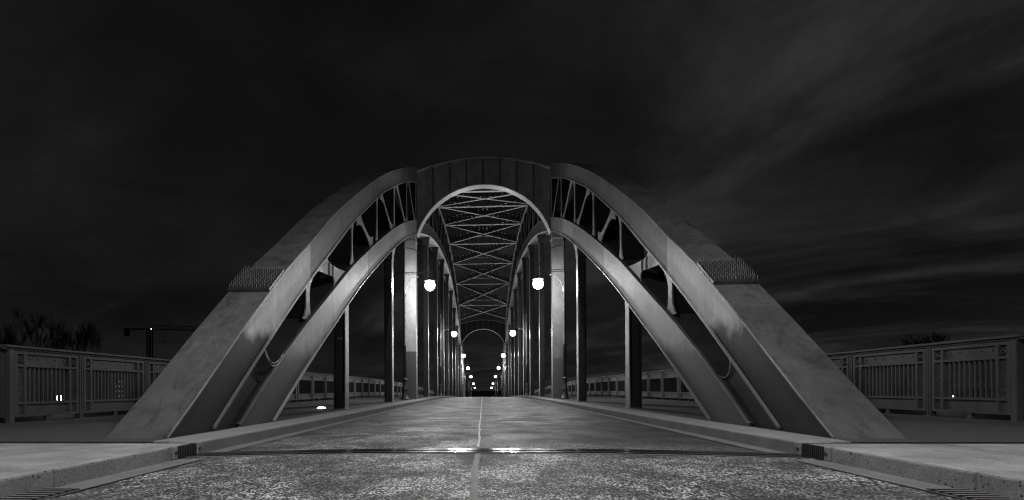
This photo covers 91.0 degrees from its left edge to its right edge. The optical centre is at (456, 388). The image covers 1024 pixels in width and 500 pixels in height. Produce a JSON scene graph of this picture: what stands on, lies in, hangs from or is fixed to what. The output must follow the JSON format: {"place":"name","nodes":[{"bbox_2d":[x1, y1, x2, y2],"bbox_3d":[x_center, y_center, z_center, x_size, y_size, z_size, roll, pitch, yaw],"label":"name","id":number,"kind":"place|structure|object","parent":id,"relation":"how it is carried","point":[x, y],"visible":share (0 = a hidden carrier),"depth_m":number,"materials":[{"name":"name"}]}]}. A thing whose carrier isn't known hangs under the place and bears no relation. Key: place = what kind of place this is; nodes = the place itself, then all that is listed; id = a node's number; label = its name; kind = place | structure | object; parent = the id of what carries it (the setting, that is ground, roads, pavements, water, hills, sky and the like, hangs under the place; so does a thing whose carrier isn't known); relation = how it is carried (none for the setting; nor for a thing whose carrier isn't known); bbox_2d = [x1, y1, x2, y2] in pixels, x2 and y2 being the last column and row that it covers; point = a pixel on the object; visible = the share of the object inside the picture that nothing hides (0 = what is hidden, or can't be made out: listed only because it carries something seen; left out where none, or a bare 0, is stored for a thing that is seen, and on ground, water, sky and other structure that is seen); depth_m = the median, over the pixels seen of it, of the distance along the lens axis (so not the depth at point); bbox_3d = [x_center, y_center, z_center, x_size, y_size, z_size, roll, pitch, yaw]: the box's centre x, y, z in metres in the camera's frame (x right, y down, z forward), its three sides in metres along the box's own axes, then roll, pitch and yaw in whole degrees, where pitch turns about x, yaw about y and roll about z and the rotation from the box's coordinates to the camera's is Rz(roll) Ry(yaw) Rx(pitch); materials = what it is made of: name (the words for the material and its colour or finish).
{"place":"outdoors","nodes":[
{"label":"outdoors","id":0,"kind":"place"},
{"bbox_2d":[0,443,189,487],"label":"pavement","id":1,"kind":"structure","parent":0,"point":[15,456],"depth_m":4.32,"materials":[{"name":"concrete"}]},
{"bbox_2d":[0,447,170,497],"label":"kerb","id":2,"kind":"structure","parent":1,"relation":"on","point":[16,482],"depth_m":3.58,"materials":[{"name":"concrete"}]},
{"bbox_2d":[143,441,201,459],"bbox_3d":[-9.132,0.687,5.195,13.090,0.232,0.470,0,0,3],"label":"joint cover","id":3,"kind":"object","parent":1,"relation":"on","point":[190,449],"visible":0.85,"depth_m":4.83,"materials":[{"name":"metal"}]},
{"bbox_2d":[44,397,963,499],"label":"road","id":4,"kind":"structure","parent":0,"point":[506,422],"depth_m":3.85,"materials":[{"name":"grey asphalt"}]},
{"bbox_2d":[40,459,200,499],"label":"gutter","id":5,"kind":"object","parent":4,"relation":"on","point":[113,477],"visible":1,"depth_m":3.81,"materials":[{"name":"concrete"}]},
{"bbox_2d":[0,488,79,499],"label":"gully grate","id":6,"kind":"object","parent":5,"relation":"on","point":[39,494],"visible":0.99,"depth_m":3.06,"materials":[{"name":"metal"}]},
{"bbox_2d":[42,459,201,499],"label":"gutter joint","id":7,"kind":"object","parent":4,"relation":"on","point":[117,480],"visible":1,"depth_m":3.55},
{"bbox_2d":[211,397,449,451],"bbox_3d":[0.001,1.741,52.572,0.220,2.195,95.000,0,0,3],"label":"gutter","id":8,"kind":"object","parent":4,"relation":"on","point":[266,440],"visible":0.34,"depth_m":7.23,"materials":[{"name":"concrete"}]},
{"bbox_2d":[228,397,450,451],"bbox_3d":[-0.931,0.892,32.619,0.013,0.492,54.950,0,0,3],"label":"gutter joint","id":9,"kind":"object","parent":4,"relation":"on","point":[313,430],"visible":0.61,"depth_m":7.12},
{"bbox_2d":[469,397,482,499],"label":"road seam","id":10,"kind":"object","parent":4,"relation":"on","point":[474,485],"visible":0.91,"depth_m":3.54,"materials":[{"name":"grey asphalt"}]},
{"bbox_2d":[186,448,813,458],"bbox_3d":[0.318,0.623,4.865,5.860,0.053,0.390,0,0,3],"label":"expansion joint","id":11,"kind":"object","parent":4,"relation":"on","point":[510,450],"visible":1,"depth_m":4.82,"materials":[{"name":"metal"}]},
{"bbox_2d":[531,399,761,451],"bbox_3d":[4.465,0.864,32.336,0.013,0.492,54.950,0,0,3],"label":"gutter joint","id":12,"kind":"object","parent":4,"relation":"on","point":[668,430],"visible":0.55,"depth_m":7.04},
{"bbox_2d":[520,397,784,452],"bbox_3d":[5.633,1.711,52.277,0.220,2.195,95.000,0,0,3],"label":"gutter","id":13,"kind":"object","parent":4,"relation":"on","point":[722,440],"visible":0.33,"depth_m":6.87,"materials":[{"name":"concrete"}]},
{"bbox_2d":[795,460,965,499],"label":"gutter joint","id":14,"kind":"object","parent":4,"relation":"on","point":[887,481],"visible":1,"depth_m":3.33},
{"bbox_2d":[797,460,967,499],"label":"gutter","id":15,"kind":"object","parent":4,"relation":"on","point":[889,478],"visible":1,"depth_m":3.62,"materials":[{"name":"concrete"}]},
{"bbox_2d":[927,488,1019,499],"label":"gully grate","id":16,"kind":"object","parent":15,"relation":"on","point":[966,493],"visible":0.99,"depth_m":2.91,"materials":[{"name":"metal"}]},
{"bbox_2d":[0,388,1023,420],"bbox_3d":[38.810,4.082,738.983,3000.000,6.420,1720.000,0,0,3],"label":"ground","id":17,"kind":"structure","parent":0,"point":[917,412],"depth_m":96.95,"materials":[{"name":"grey concrete"}]},
{"bbox_2d":[0,329,14,344],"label":"bare tree","id":18,"kind":"object","parent":17,"relation":"on","point":[9,335],"visible":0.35,"depth_m":123.72,"materials":[{"name":"black plant"}]},
{"bbox_2d":[2,321,29,350],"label":"bare tree","id":19,"kind":"object","parent":17,"relation":"on","point":[15,336],"visible":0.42,"depth_m":137.06,"materials":[{"name":"black plant"}]},
{"bbox_2d":[12,306,70,400],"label":"bare tree","id":20,"kind":"object","parent":17,"relation":"on","point":[41,321],"visible":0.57,"depth_m":127.31,"materials":[{"name":"black plant"}]},
{"bbox_2d":[44,313,69,354],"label":"bare tree","id":21,"kind":"object","parent":17,"relation":"on","point":[59,346],"visible":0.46,"depth_m":130.85,"materials":[{"name":"black plant"}]},
{"bbox_2d":[59,319,91,350],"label":"bare tree","id":22,"kind":"object","parent":17,"relation":"on","point":[70,343],"visible":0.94,"depth_m":127.41,"materials":[{"name":"black plant"}]},
{"bbox_2d":[78,319,101,356],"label":"bare tree","id":23,"kind":"object","parent":17,"relation":"on","point":[91,340],"visible":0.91,"depth_m":128.69,"materials":[{"name":"black plant"}]},
{"bbox_2d":[99,375,156,399],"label":"apartment building","id":24,"kind":"structure","parent":17,"relation":"on","point":[119,389],"depth_m":197.17,"materials":[{"name":"concrete"}]},
{"bbox_2d":[124,325,195,361],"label":"tower crane","id":25,"kind":"object","parent":17,"relation":"on","point":[127,332],"visible":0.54,"depth_m":309.62,"materials":[{"name":"metal"}]},
{"bbox_2d":[35,383,995,401],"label":"wood","id":26,"kind":"object","parent":17,"relation":"on","point":[488,394],"visible":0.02,"depth_m":219.74,"materials":[{"name":"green plant"}]},
{"bbox_2d":[891,332,948,383],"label":"bare tree","id":27,"kind":"object","parent":17,"relation":"on","point":[936,337],"visible":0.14,"depth_m":98.80,"materials":[{"name":"black plant"}]},
{"bbox_2d":[900,333,957,362],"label":"bare tree","id":28,"kind":"object","parent":17,"relation":"on","point":[914,341],"visible":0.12,"depth_m":104.38,"materials":[{"name":"black plant"}]},
{"bbox_2d":[0,0,1023,392],"label":"sky","id":29,"kind":"structure","parent":0,"point":[864,159],"materials":[{"name":"black"}]},
{"bbox_2d":[810,444,1023,490],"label":"pavement","id":30,"kind":"structure","parent":0,"point":[1007,457],"depth_m":3.94,"materials":[{"name":"concrete"}]},
{"bbox_2d":[796,442,859,461],"bbox_3d":[9.752,0.588,4.206,13.090,0.232,0.470,0,0,3],"label":"joint cover","id":31,"kind":"object","parent":30,"relation":"on","point":[807,449],"visible":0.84,"depth_m":4.55,"materials":[{"name":"metal"}]},
{"bbox_2d":[832,447,1023,499],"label":"kerb","id":32,"kind":"structure","parent":30,"relation":"on","point":[991,481],"depth_m":3.33,"materials":[{"name":"concrete"}]},
{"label":"bridge deck","id":33,"kind":"structure","parent":0,"visible":0},
{"bbox_2d":[0,396,434,442],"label":"walkway","id":34,"kind":"structure","parent":33,"relation":"on","point":[95,429],"depth_m":7.49,"materials":[{"name":"concrete"}]},
{"bbox_2d":[0,344,438,422],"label":"bridge railing","id":35,"kind":"object","parent":34,"relation":"on","point":[72,374],"visible":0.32,"depth_m":9.61,"materials":[{"name":"metal"}]},
{"bbox_2d":[105,168,465,438],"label":"steel arch","id":36,"kind":"structure","parent":34,"relation":"on","point":[240,359],"depth_m":9.99,"materials":[{"name":"paint"}]},
{"bbox_2d":[227,264,283,291],"bbox_3d":[-3.356,-1.863,8.377,0.700,0.587,0.620,0,0,3],"label":"climbing guard","id":37,"kind":"object","parent":36,"relation":"attached to","point":[254,280],"visible":1,"depth_m":8.29,"materials":[{"name":"metal"}]},
{"bbox_2d":[439,189,526,319],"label":"overhead bracing","id":38,"kind":"object","parent":36,"relation":"attached to","point":[475,212],"visible":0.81,"depth_m":50.45,"materials":[{"name":"paint"}]},
{"bbox_2d":[401,240,434,399],"bbox_3d":[-1.884,-3.350,24.331,1.725,7.770,0.550,0,0,3],"label":"street lamp","id":39,"kind":"object","parent":34,"relation":"on","point":[404,379],"visible":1,"depth_m":24.32,"materials":[{"name":"metal"}]},
{"bbox_2d":[438,309,456,395],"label":"street lamp","id":40,"kind":"object","parent":34,"relation":"on","point":[440,384],"visible":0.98,"depth_m":44.67,"materials":[{"name":"metal"}]},
{"bbox_2d":[453,339,464,395],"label":"street lamp","id":41,"kind":"object","parent":34,"relation":"on","point":[454,368],"visible":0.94,"depth_m":66.05,"materials":[{"name":"metal"}]},
{"bbox_2d":[458,320,508,396],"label":"portal frame","id":42,"kind":"object","parent":34,"relation":"on","point":[469,327],"visible":0.84,"depth_m":79.00,"materials":[{"name":"paint"}]},
{"bbox_2d":[405,157,563,398],"bbox_3d":[1.411,-5.775,26.361,8.420,12.625,0.620,0,0,3],"label":"portal frame","id":43,"kind":"object","parent":34,"relation":"on","point":[527,182],"visible":0.91,"depth_m":26.27,"materials":[{"name":"paint"}]},
{"bbox_2d":[153,396,456,452],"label":"kerb","id":44,"kind":"structure","parent":33,"relation":"on","point":[217,440],"depth_m":7.12,"materials":[{"name":"concrete"}]},
{"bbox_2d":[510,396,850,453],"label":"kerb","id":45,"kind":"structure","parent":33,"relation":"on","point":[781,441],"depth_m":6.65,"materials":[{"name":"concrete"}]},
{"bbox_2d":[538,395,1023,443],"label":"walkway","id":46,"kind":"structure","parent":33,"relation":"on","point":[915,429],"depth_m":6.65,"materials":[{"name":"concrete"}]},
{"bbox_2d":[501,339,513,395],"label":"street lamp","id":47,"kind":"object","parent":46,"relation":"on","point":[512,364],"visible":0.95,"depth_m":65.66,"materials":[{"name":"metal"}]},
{"bbox_2d":[510,308,529,395],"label":"street lamp","id":48,"kind":"object","parent":46,"relation":"on","point":[527,384],"visible":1,"depth_m":44.30,"materials":[{"name":"metal"}]},
{"bbox_2d":[532,237,568,398],"bbox_3d":[4.502,-3.384,23.996,1.725,7.770,0.550,0,0,3],"label":"street lamp","id":49,"kind":"object","parent":46,"relation":"on","point":[564,378],"visible":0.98,"depth_m":23.92,"materials":[{"name":"metal"}]},
{"bbox_2d":[501,163,905,438],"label":"steel arch","id":50,"kind":"structure","parent":46,"relation":"on","point":[748,354],"depth_m":9.31,"materials":[{"name":"paint"}]},
{"bbox_2d":[697,255,760,283],"bbox_3d":[4.313,-1.903,7.975,0.700,0.587,0.620,0,0,3],"label":"climbing guard","id":51,"kind":"object","parent":50,"relation":"attached to","point":[727,272],"visible":1,"depth_m":7.90,"materials":[{"name":"metal"}]},
{"bbox_2d":[522,334,1023,421],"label":"bridge railing","id":52,"kind":"object","parent":46,"relation":"on","point":[939,371],"visible":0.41,"depth_m":8.74,"materials":[{"name":"metal"}]}
]}

